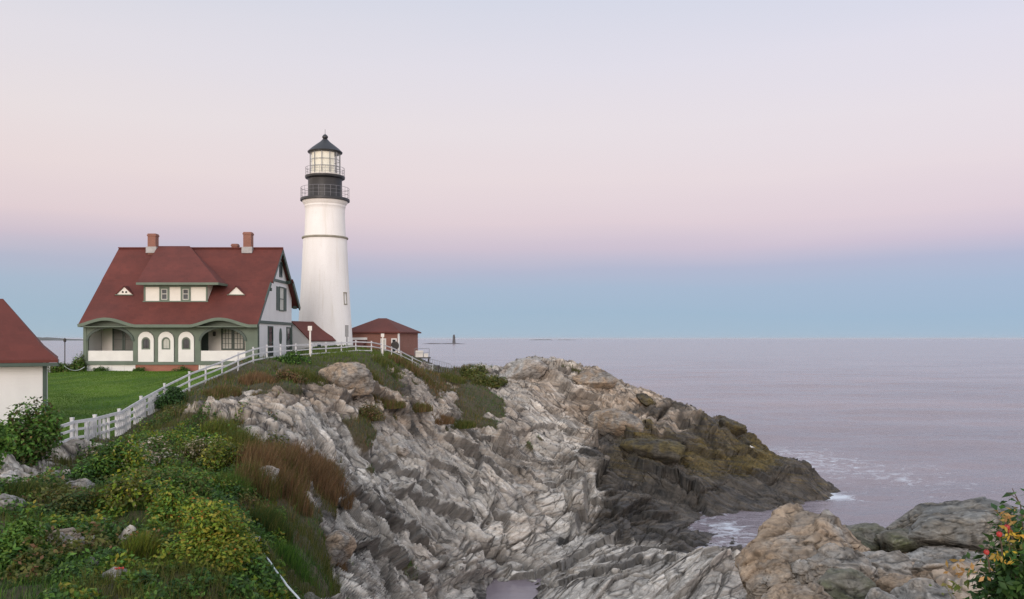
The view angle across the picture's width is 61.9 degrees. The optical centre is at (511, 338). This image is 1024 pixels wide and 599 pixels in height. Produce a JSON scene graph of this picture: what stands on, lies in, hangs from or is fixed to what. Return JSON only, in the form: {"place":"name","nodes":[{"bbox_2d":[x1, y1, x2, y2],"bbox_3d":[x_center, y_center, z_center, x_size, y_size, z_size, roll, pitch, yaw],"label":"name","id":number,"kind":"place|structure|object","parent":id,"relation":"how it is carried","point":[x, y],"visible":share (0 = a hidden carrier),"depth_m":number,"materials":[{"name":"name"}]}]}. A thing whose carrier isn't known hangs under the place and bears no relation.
{"place":"outdoors","nodes":[
{"label":"outdoors","id":0,"kind":"place"},
{"bbox_2d":[37,337,82,340],"bbox_3d":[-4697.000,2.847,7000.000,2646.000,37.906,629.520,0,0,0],"label":"shore","id":1,"kind":"structure","parent":0,"point":[48,339],"depth_m":6840.40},
{"bbox_2d":[48,366,227,438],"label":"lawn","id":2,"kind":"structure","parent":0,"point":[68,409],"depth_m":51.99,"materials":[{"name":"green plant"}]},
{"bbox_2d":[49,361,69,372],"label":"hedge bush","id":3,"kind":"object","parent":2,"relation":"on","point":[59,368],"visible":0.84,"depth_m":77.79,"materials":[{"name":"green plant"}]},
{"bbox_2d":[61,354,80,371],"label":"hedge bush","id":4,"kind":"object","parent":2,"relation":"on","point":[72,366],"visible":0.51,"depth_m":78.29,"materials":[{"name":"green plant"}]},
{"bbox_2d":[75,351,86,371],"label":"hedge bush","id":5,"kind":"object","parent":2,"relation":"on","point":[81,363],"visible":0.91,"depth_m":77.12,"materials":[{"name":"green plant"}]},
{"bbox_2d":[0,345,1022,598],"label":"rocky headland","id":6,"kind":"structure","parent":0,"point":[572,503],"depth_m":54.70,"materials":[{"name":"stone"}]},
{"bbox_2d":[0,419,19,470],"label":"shrub","id":7,"kind":"object","parent":6,"relation":"on","point":[6,440],"visible":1,"depth_m":24.98,"materials":[{"name":"green plant"}]},
{"bbox_2d":[0,470,19,486],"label":"stone","id":8,"kind":"object","parent":6,"relation":"on","point":[9,473],"visible":0.43,"depth_m":22.71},
{"bbox_2d":[0,493,25,515],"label":"stone","id":9,"kind":"object","parent":6,"relation":"on","point":[3,497],"visible":0.59,"depth_m":20.05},
{"bbox_2d":[4,478,49,501],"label":"tussock","id":10,"kind":"object","parent":6,"relation":"on","point":[20,485],"visible":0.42,"depth_m":21.81,"materials":[{"name":"green plant"}]},
{"bbox_2d":[0,515,56,574],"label":"shrub","id":11,"kind":"object","parent":6,"relation":"on","point":[21,529],"visible":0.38,"depth_m":16.58,"materials":[{"name":"green plant"}]},
{"bbox_2d":[0,299,58,424],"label":"white outbuilding","id":12,"kind":"structure","parent":6,"relation":"on","point":[28,357],"depth_m":36.65,"materials":[{"name":"paint"}]},
{"bbox_2d":[0,395,65,466],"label":"shrub","id":13,"kind":"object","parent":6,"relation":"on","point":[38,436],"visible":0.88,"depth_m":27.36,"materials":[{"name":"green plant"}]},
{"bbox_2d":[48,527,81,538],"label":"stone","id":14,"kind":"object","parent":6,"relation":"on","point":[69,531],"visible":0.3,"depth_m":17.86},
{"bbox_2d":[34,489,97,518],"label":"shrub","id":15,"kind":"object","parent":6,"relation":"on","point":[69,501],"visible":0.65,"depth_m":20.49,"materials":[{"name":"green plant"}]},
{"bbox_2d":[44,560,108,588],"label":"shrub","id":16,"kind":"object","parent":6,"relation":"on","point":[69,569],"visible":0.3,"depth_m":15.42,"materials":[{"name":"green plant"}]},
{"bbox_2d":[65,478,94,492],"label":"stone","id":17,"kind":"object","parent":6,"relation":"on","point":[83,482],"visible":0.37,"depth_m":23.30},
{"bbox_2d":[79,486,104,510],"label":"tussock","id":18,"kind":"object","parent":6,"relation":"on","point":[95,497],"visible":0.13,"depth_m":21.31,"materials":[{"name":"green plant"}]},
{"bbox_2d":[66,436,136,488],"bbox_3d":[-12.672,3.868,26.508,2.302,1.659,2.321,0,0,0],"label":"shrub","id":19,"kind":"object","parent":6,"relation":"on","point":[87,471],"visible":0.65,"depth_m":25.91,"materials":[{"name":"green plant"}]},
{"bbox_2d":[102,566,130,583],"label":"stone","id":20,"kind":"object","parent":6,"relation":"on","point":[113,570],"visible":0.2,"depth_m":15.81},
{"bbox_2d":[89,434,153,484],"bbox_3d":[-11.875,3.807,26.433,2.119,1.756,1.576,0,0,0],"label":"shrub","id":21,"kind":"object","parent":6,"relation":"on","point":[139,458],"visible":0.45,"depth_m":26.18,"materials":[{"name":"green plant"}]},
{"bbox_2d":[81,435,178,466],"bbox_3d":[-13.054,4.027,29.207,3.067,1.300,2.507,0,0,-27],"label":"shrub","id":22,"kind":"object","parent":6,"relation":"on","point":[152,446],"visible":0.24,"depth_m":29.55,"materials":[{"name":"green plant"}]},
{"bbox_2d":[108,494,151,512],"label":"tussock","id":23,"kind":"object","parent":6,"relation":"on","point":[131,504],"visible":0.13,"depth_m":21.18,"materials":[{"name":"green plant"}]},
{"bbox_2d":[100,463,165,513],"bbox_3d":[-9.600,3.871,21.676,1.621,1.719,1.849,0,0,-36],"label":"shrub","id":24,"kind":"object","parent":6,"relation":"on","point":[133,490],"visible":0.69,"depth_m":21.14,"materials":[{"name":"green plant"}]},
{"bbox_2d":[115,524,167,564],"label":"tussock","id":25,"kind":"object","parent":6,"relation":"on","point":[140,545],"visible":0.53,"depth_m":17.30,"materials":[{"name":"green plant"}]},
{"bbox_2d":[117,527,166,550],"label":"shrub","id":26,"kind":"object","parent":6,"relation":"on","point":[136,532],"visible":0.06,"depth_m":18.00,"materials":[{"name":"green plant"}]},
{"bbox_2d":[0,395,294,598],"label":"undergrowth","id":27,"kind":"object","parent":6,"relation":"on","point":[266,570],"visible":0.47,"depth_m":17.72,"materials":[{"name":"green plant"}]},
{"bbox_2d":[115,465,216,500],"bbox_3d":[-9.757,4.142,23.951,2.422,1.221,2.381,0,0,-36],"label":"shrub","id":28,"kind":"object","parent":6,"relation":"on","point":[188,480],"visible":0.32,"depth_m":23.84,"materials":[{"name":"green plant"}]},
{"bbox_2d":[152,384,189,408],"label":"shrub","id":29,"kind":"object","parent":6,"relation":"on","point":[173,395],"visible":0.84,"depth_m":42.43,"materials":[{"name":"green plant"}]},
{"bbox_2d":[77,232,300,370],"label":"keepers house","id":30,"kind":"structure","parent":6,"relation":"on","point":[153,306],"depth_m":79.41,"materials":[{"name":"white"}]},
{"bbox_2d":[112,329,123,350],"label":"window","id":31,"kind":"structure","parent":30,"relation":"in","point":[117,335],"depth_m":80.55,"materials":[{"name":"glass"}]},
{"bbox_2d":[124,332,132,350],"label":"window","id":32,"kind":"structure","parent":30,"relation":"in","point":[128,344],"depth_m":80.55,"materials":[{"name":"glass"}]},
{"bbox_2d":[201,332,207,350],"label":"porch door","id":33,"kind":"structure","parent":30,"relation":"in","point":[204,343],"depth_m":80.47,"materials":[{"name":"black paint"}]},
{"bbox_2d":[221,329,232,349],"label":"window","id":34,"kind":"structure","parent":30,"relation":"in","point":[226,334],"depth_m":80.51,"materials":[{"name":"glass"}]},
{"bbox_2d":[233,330,244,349],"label":"window","id":35,"kind":"structure","parent":30,"relation":"in","point":[238,340],"depth_m":80.53,"materials":[{"name":"glass"}]},
{"bbox_2d":[268,326,272,356],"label":"window","id":36,"kind":"structure","parent":30,"relation":"in","point":[270,328],"depth_m":82.02,"materials":[{"name":"glass"}]},
{"bbox_2d":[276,286,286,310],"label":"window","id":37,"kind":"structure","parent":30,"relation":"in","point":[281,292],"depth_m":85.93,"materials":[{"name":"glass"}]},
{"bbox_2d":[286,327,290,354],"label":"window","id":38,"kind":"structure","parent":30,"relation":"in","point":[288,329],"depth_m":88.64,"materials":[{"name":"glass"}]},
{"bbox_2d":[141,477,239,529],"bbox_3d":[-7.719,4.097,20.565,2.245,1.556,1.446,0,0,-20],"label":"shrub","id":39,"kind":"object","parent":6,"relation":"on","point":[170,505],"visible":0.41,"depth_m":20.23,"materials":[{"name":"green plant"}]},
{"bbox_2d":[176,436,223,459],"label":"shrub","id":40,"kind":"object","parent":6,"relation":"on","point":[196,447],"visible":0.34,"depth_m":30.68,"materials":[{"name":"green plant"}]},
{"bbox_2d":[147,499,265,575],"bbox_3d":[-6.280,4.172,17.593,2.444,1.688,2.169,0,0,0],"label":"shrub","id":41,"kind":"object","parent":6,"relation":"on","point":[217,536],"visible":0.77,"depth_m":17.51,"materials":[{"name":"green plant"}]},
{"bbox_2d":[197,415,242,439],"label":"tussock","id":42,"kind":"object","parent":6,"relation":"on","point":[219,425],"visible":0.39,"depth_m":34.66,"materials":[{"name":"green plant"}]},
{"bbox_2d":[193,434,248,472],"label":"shrub","id":43,"kind":"object","parent":6,"relation":"on","point":[214,459],"visible":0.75,"depth_m":29.37,"materials":[{"name":"green plant"}]},
{"bbox_2d":[203,383,242,397],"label":"tussock","id":44,"kind":"object","parent":6,"relation":"on","point":[223,390],"visible":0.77,"depth_m":44.80,"materials":[{"name":"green plant"}]},
{"bbox_2d":[208,435,249,457],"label":"tussock","id":45,"kind":"object","parent":6,"relation":"on","point":[223,444],"visible":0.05,"depth_m":30.61,"materials":[{"name":"green plant"}]},
{"bbox_2d":[211,468,253,501],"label":"bush","id":46,"kind":"object","parent":6,"relation":"on","point":[232,477],"visible":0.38,"depth_m":26.32,"materials":[{"name":"green plant"}]},
{"bbox_2d":[216,423,267,450],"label":"tussock","id":47,"kind":"object","parent":6,"relation":"on","point":[239,435],"visible":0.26,"depth_m":32.80,"materials":[{"name":"green plant"}]},
{"bbox_2d":[60,340,433,442],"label":"cliff fence","id":48,"kind":"object","parent":6,"relation":"on","point":[123,419],"visible":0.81,"depth_m":40.57,"materials":[{"name":"white paint"}]},
{"bbox_2d":[239,529,269,560],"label":"shrub","id":49,"kind":"object","parent":6,"relation":"on","point":[264,547],"visible":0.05,"depth_m":19.36,"materials":[{"name":"green plant"}]},
{"bbox_2d":[238,370,275,384],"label":"tussock","id":50,"kind":"object","parent":6,"relation":"on","point":[251,378],"visible":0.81,"depth_m":48.23,"materials":[{"name":"brown plant"}]},
{"bbox_2d":[228,452,286,501],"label":"tussock","id":51,"kind":"object","parent":6,"relation":"on","point":[264,483],"visible":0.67,"depth_m":27.59,"materials":[{"name":"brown plant"}]},
{"bbox_2d":[233,432,291,473],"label":"tussock","id":52,"kind":"object","parent":6,"relation":"on","point":[260,452],"visible":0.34,"depth_m":29.78,"materials":[{"name":"brown plant"}]},
{"bbox_2d":[260,466,279,479],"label":"stone","id":53,"kind":"object","parent":6,"relation":"on","point":[276,470],"visible":0.2,"depth_m":28.91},
{"bbox_2d":[249,502,296,544],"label":"tussock","id":54,"kind":"object","parent":6,"relation":"on","point":[273,521],"visible":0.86,"depth_m":24.28,"materials":[{"name":"green plant"}]},
{"bbox_2d":[264,553,299,598],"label":"white line","id":55,"kind":"object","parent":6,"relation":"on","point":[287,586],"visible":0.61,"depth_m":17.35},
{"bbox_2d":[261,437,312,491],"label":"tussock","id":56,"kind":"object","parent":6,"relation":"on","point":[288,455],"visible":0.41,"depth_m":32.79,"materials":[{"name":"brown plant"}]},
{"bbox_2d":[273,369,307,382],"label":"shrub","id":57,"kind":"object","parent":6,"relation":"on","point":[290,376],"visible":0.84,"depth_m":49.89,"materials":[{"name":"brown plant"}]},
{"bbox_2d":[271,350,311,364],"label":"shrub","id":58,"kind":"object","parent":6,"relation":"on","point":[291,356],"visible":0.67,"depth_m":56.78,"materials":[{"name":"green plant"}]},
{"bbox_2d":[267,459,320,517],"bbox_3d":[-7.559,5.237,29.424,2.010,2.356,1.803,0,0,35],"label":"tussock","id":59,"kind":"object","parent":6,"relation":"on","point":[295,492],"visible":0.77,"depth_m":29.17,"materials":[{"name":"brown plant"}]},
{"bbox_2d":[287,585,304,598],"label":"shrub","id":60,"kind":"object","parent":6,"relation":"on","point":[297,593],"visible":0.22,"depth_m":18.92,"materials":[{"name":"green plant"}]},
{"bbox_2d":[275,538,323,589],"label":"tussock","id":61,"kind":"object","parent":6,"relation":"on","point":[288,552],"visible":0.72,"depth_m":22.73,"materials":[{"name":"green plant"}]},
{"bbox_2d":[290,368,326,385],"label":"tussock","id":62,"kind":"object","parent":6,"relation":"on","point":[305,375],"visible":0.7,"depth_m":52.41,"materials":[{"name":"green plant"}]},
{"bbox_2d":[284,438,334,490],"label":"tussock","id":63,"kind":"object","parent":6,"relation":"on","point":[304,452],"visible":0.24,"depth_m":35.86,"materials":[{"name":"brown plant"}]},
{"bbox_2d":[308,326,311,354],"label":"sign post","id":64,"kind":"object","parent":6,"relation":"on","point":[309,328],"visible":0.82,"depth_m":62.95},
{"bbox_2d":[302,592,319,598],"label":"stone","id":65,"kind":"object","parent":6,"relation":"on","point":[309,595],"visible":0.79,"depth_m":20.45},
{"bbox_2d":[292,321,335,349],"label":"shed","id":66,"kind":"structure","parent":6,"relation":"on","point":[300,333],"depth_m":93.87,"materials":[{"name":"red"}]},
{"bbox_2d":[298,454,341,505],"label":"tussock","id":67,"kind":"object","parent":6,"relation":"on","point":[327,489],"visible":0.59,"depth_m":34.90,"materials":[{"name":"brown plant"}]},
{"bbox_2d":[299,134,352,345],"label":"lighthouse","id":68,"kind":"object","parent":6,"relation":"on","point":[325,299],"visible":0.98,"depth_m":97.94,"materials":[{"name":"paint"}]},
{"bbox_2d":[0,344,663,598],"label":"rough grass","id":69,"kind":"structure","parent":6,"relation":"on","point":[332,585],"depth_m":25.77,"materials":[{"name":"plant"}]},
{"bbox_2d":[309,449,358,509],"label":"tussock","id":70,"kind":"object","parent":6,"relation":"on","point":[344,502],"visible":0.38,"depth_m":37.23,"materials":[{"name":"brown plant"}]},
{"bbox_2d":[324,532,349,572],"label":"tussock","id":71,"kind":"object","parent":6,"relation":"on","point":[343,567],"visible":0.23,"depth_m":29.37,"materials":[{"name":"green plant"}]},
{"bbox_2d":[325,530,356,568],"bbox_3d":[-6.074,7.369,29.456,1.410,1.514,1.244,0,0,-30],"label":"boulder","id":72,"kind":"object","parent":6,"relation":"on","point":[342,548],"visible":0.61,"depth_m":29.02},
{"bbox_2d":[318,362,374,396],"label":"boulder","id":73,"kind":"object","parent":6,"relation":"on","point":[352,375],"visible":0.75,"depth_m":53.82,"materials":[{"name":"stone"}]},
{"bbox_2d":[345,325,348,347],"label":"panel post","id":74,"kind":"object","parent":6,"relation":"on","point":[346,331],"visible":0.82,"depth_m":87.89,"materials":[{"name":"grey metal"}]},
{"bbox_2d":[358,404,385,420],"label":"shrub","id":75,"kind":"object","parent":6,"relation":"on","point":[369,411],"visible":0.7,"depth_m":51.99,"materials":[{"name":"green plant"}]},
{"bbox_2d":[366,366,382,385],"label":"tussock","id":76,"kind":"object","parent":6,"relation":"on","point":[374,375],"visible":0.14,"depth_m":58.94,"materials":[{"name":"green plant"}]},
{"bbox_2d":[352,318,420,355],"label":"brick signal building","id":77,"kind":"structure","parent":6,"relation":"on","point":[401,337],"depth_m":105.06,"materials":[{"name":"red"}]},
{"bbox_2d":[371,353,404,378],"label":"tussock","id":78,"kind":"object","parent":6,"relation":"on","point":[387,363],"visible":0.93,"depth_m":63.49,"materials":[{"name":"green plant"}]},
{"bbox_2d":[371,392,407,408],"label":"tussock","id":79,"kind":"object","parent":6,"relation":"on","point":[391,404],"visible":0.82,"depth_m":56.24,"materials":[{"name":"green plant"}]},
{"bbox_2d":[395,441,411,456],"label":"boulder","id":80,"kind":"object","parent":6,"relation":"on","point":[404,449],"visible":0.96,"depth_m":51.72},
{"bbox_2d":[388,353,421,376],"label":"tussock","id":81,"kind":"object","parent":6,"relation":"on","point":[403,361],"visible":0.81,"depth_m":70.49,"materials":[{"name":"green plant"}]},
{"bbox_2d":[396,384,432,412],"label":"tussock","id":82,"kind":"object","parent":6,"relation":"on","point":[419,408],"visible":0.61,"depth_m":60.24,"materials":[{"name":"green plant"}]},
{"bbox_2d":[415,348,430,362],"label":"equipment stand","id":83,"kind":"object","parent":6,"relation":"on","point":[420,354],"visible":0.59,"depth_m":103.60,"materials":[{"name":"white wood"}]},
{"bbox_2d":[418,369,446,392],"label":"tussock","id":84,"kind":"object","parent":6,"relation":"on","point":[436,386],"visible":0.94,"depth_m":71.58,"materials":[{"name":"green plant"}]},
{"bbox_2d":[425,398,455,424],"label":"tussock","id":85,"kind":"object","parent":6,"relation":"on","point":[445,420],"visible":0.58,"depth_m":63.21,"materials":[{"name":"brown plant"}]},
{"bbox_2d":[439,372,466,383],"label":"tussock","id":86,"kind":"object","parent":6,"relation":"on","point":[453,378],"visible":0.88,"depth_m":79.43,"materials":[{"name":"green plant"}]},
{"bbox_2d":[451,416,477,428],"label":"tussock","id":87,"kind":"object","parent":6,"relation":"on","point":[464,424],"visible":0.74,"depth_m":66.16,"materials":[{"name":"green plant"}]},
{"bbox_2d":[459,362,488,378],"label":"shrub","id":88,"kind":"object","parent":6,"relation":"on","point":[467,372],"visible":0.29,"depth_m":88.79,"materials":[{"name":"green plant"}]},
{"bbox_2d":[469,371,507,387],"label":"shrub","id":89,"kind":"object","parent":6,"relation":"on","point":[494,381],"visible":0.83,"depth_m":83.35,"materials":[{"name":"green plant"}]},
{"bbox_2d":[499,358,547,379],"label":"boulder","id":90,"kind":"object","parent":6,"relation":"on","point":[525,368],"visible":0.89,"depth_m":86.31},
{"bbox_2d":[572,369,616,389],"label":"boulder","id":91,"kind":"object","parent":6,"relation":"on","point":[594,379],"visible":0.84,"depth_m":86.26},
{"bbox_2d":[588,408,644,435],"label":"boulder","id":92,"kind":"object","parent":6,"relation":"on","point":[612,421],"visible":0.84,"depth_m":79.66,"materials":[{"name":"stone"}]},
{"bbox_2d":[636,393,655,406],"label":"boulder","id":93,"kind":"object","parent":6,"relation":"on","point":[645,399],"visible":0.9,"depth_m":82.71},
{"bbox_2d":[620,438,685,464],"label":"boulder","id":94,"kind":"object","parent":6,"relation":"on","point":[667,451],"visible":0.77,"depth_m":74.26,"materials":[{"name":"stone"}]},
{"bbox_2d":[719,417,746,435],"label":"boulder","id":95,"kind":"object","parent":6,"relation":"on","point":[736,428],"visible":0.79,"depth_m":81.59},
{"bbox_2d":[735,541,800,598],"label":"boulder","id":96,"kind":"object","parent":6,"relation":"on","point":[758,579],"visible":0.61,"depth_m":10.94,"materials":[{"name":"stone"}]},
{"bbox_2d":[760,583,833,598],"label":"boulder","id":97,"kind":"object","parent":6,"relation":"on","point":[801,591],"visible":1,"depth_m":9.21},
{"bbox_2d":[735,503,869,567],"bbox_3d":[4.114,3.079,11.731,1.736,1.439,2.002,0,0,33],"label":"boulder","id":98,"kind":"object","parent":6,"relation":"on","point":[795,531],"visible":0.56,"depth_m":11.49,"materials":[{"name":"stone"}]},
{"bbox_2d":[791,542,878,584],"bbox_3d":[4.075,2.958,10.935,1.090,0.724,1.069,0,0,0],"label":"boulder","id":99,"kind":"object","parent":6,"relation":"on","point":[820,563],"visible":0.49,"depth_m":10.65,"materials":[{"name":"stone"}]},
{"bbox_2d":[815,568,875,598],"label":"boulder","id":100,"kind":"object","parent":6,"relation":"on","point":[842,583],"visible":0.7,"depth_m":9.71,"materials":[{"name":"stone"}]},
{"bbox_2d":[845,523,886,550],"bbox_3d":[5.230,3.081,12.856,0.945,0.566,0.859,0,0,-36],"label":"boulder","id":101,"kind":"object","parent":6,"relation":"on","point":[864,533],"visible":0.23,"depth_m":12.67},
{"bbox_2d":[865,587,897,598],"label":"boulder","id":102,"kind":"object","parent":6,"relation":"on","point":[875,593],"visible":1,"depth_m":9.20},
{"bbox_2d":[862,550,912,577],"bbox_3d":[4.656,3.023,10.935,0.844,0.647,0.893,0,0,0],"label":"boulder","id":103,"kind":"object","parent":6,"relation":"on","point":[887,563],"visible":0.27,"depth_m":10.74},
{"bbox_2d":[875,573,924,593],"bbox_3d":[4.682,2.985,10.220,0.602,0.340,0.594,0,0,0],"label":"boulder","id":104,"kind":"object","parent":6,"relation":"on","point":[889,582],"visible":0.31,"depth_m":10.17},
{"bbox_2d":[874,528,928,552],"bbox_3d":[5.688,2.988,12.420,0.734,0.507,0.823,0,0,0],"label":"boulder","id":105,"kind":"object","parent":6,"relation":"on","point":[894,540],"visible":0.52,"depth_m":12.14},
{"bbox_2d":[890,578,954,598],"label":"boulder","id":106,"kind":"object","parent":6,"relation":"on","point":[917,588],"visible":0.95,"depth_m":9.38,"materials":[{"name":"stone"}]},
{"bbox_2d":[906,545,984,574],"bbox_3d":[5.878,3.186,11.638,1.166,0.663,1.081,0,0,26],"label":"boulder","id":107,"kind":"object","parent":6,"relation":"on","point":[927,558],"visible":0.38,"depth_m":11.49,"materials":[{"name":"stone"}]},
{"bbox_2d":[886,496,1023,550],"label":"rock slab","id":108,"kind":"object","parent":6,"relation":"on","point":[959,524],"visible":0.6,"depth_m":12.04,"materials":[{"name":"stone"}]},
{"bbox_2d":[929,559,992,598],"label":"rose bush","id":109,"kind":"object","parent":6,"relation":"on","point":[956,587],"visible":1,"depth_m":3.56,"materials":[{"name":"green plant"}]},
{"bbox_2d":[961,488,1023,598],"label":"rose bush","id":110,"kind":"object","parent":6,"relation":"on","point":[1007,582],"visible":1,"depth_m":4.02,"materials":[{"name":"green plant"}]},
{"bbox_2d":[0,0,1023,338],"label":"sky","id":111,"kind":"structure","parent":0,"point":[515,169],"materials":[{"name":"blue"}]},
{"bbox_2d":[41,339,1023,598],"bbox_3d":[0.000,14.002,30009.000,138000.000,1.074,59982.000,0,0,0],"label":"sea","id":112,"kind":"structure","parent":0,"point":[885,433],"depth_m":191.87,"materials":[{"name":"liquid"}]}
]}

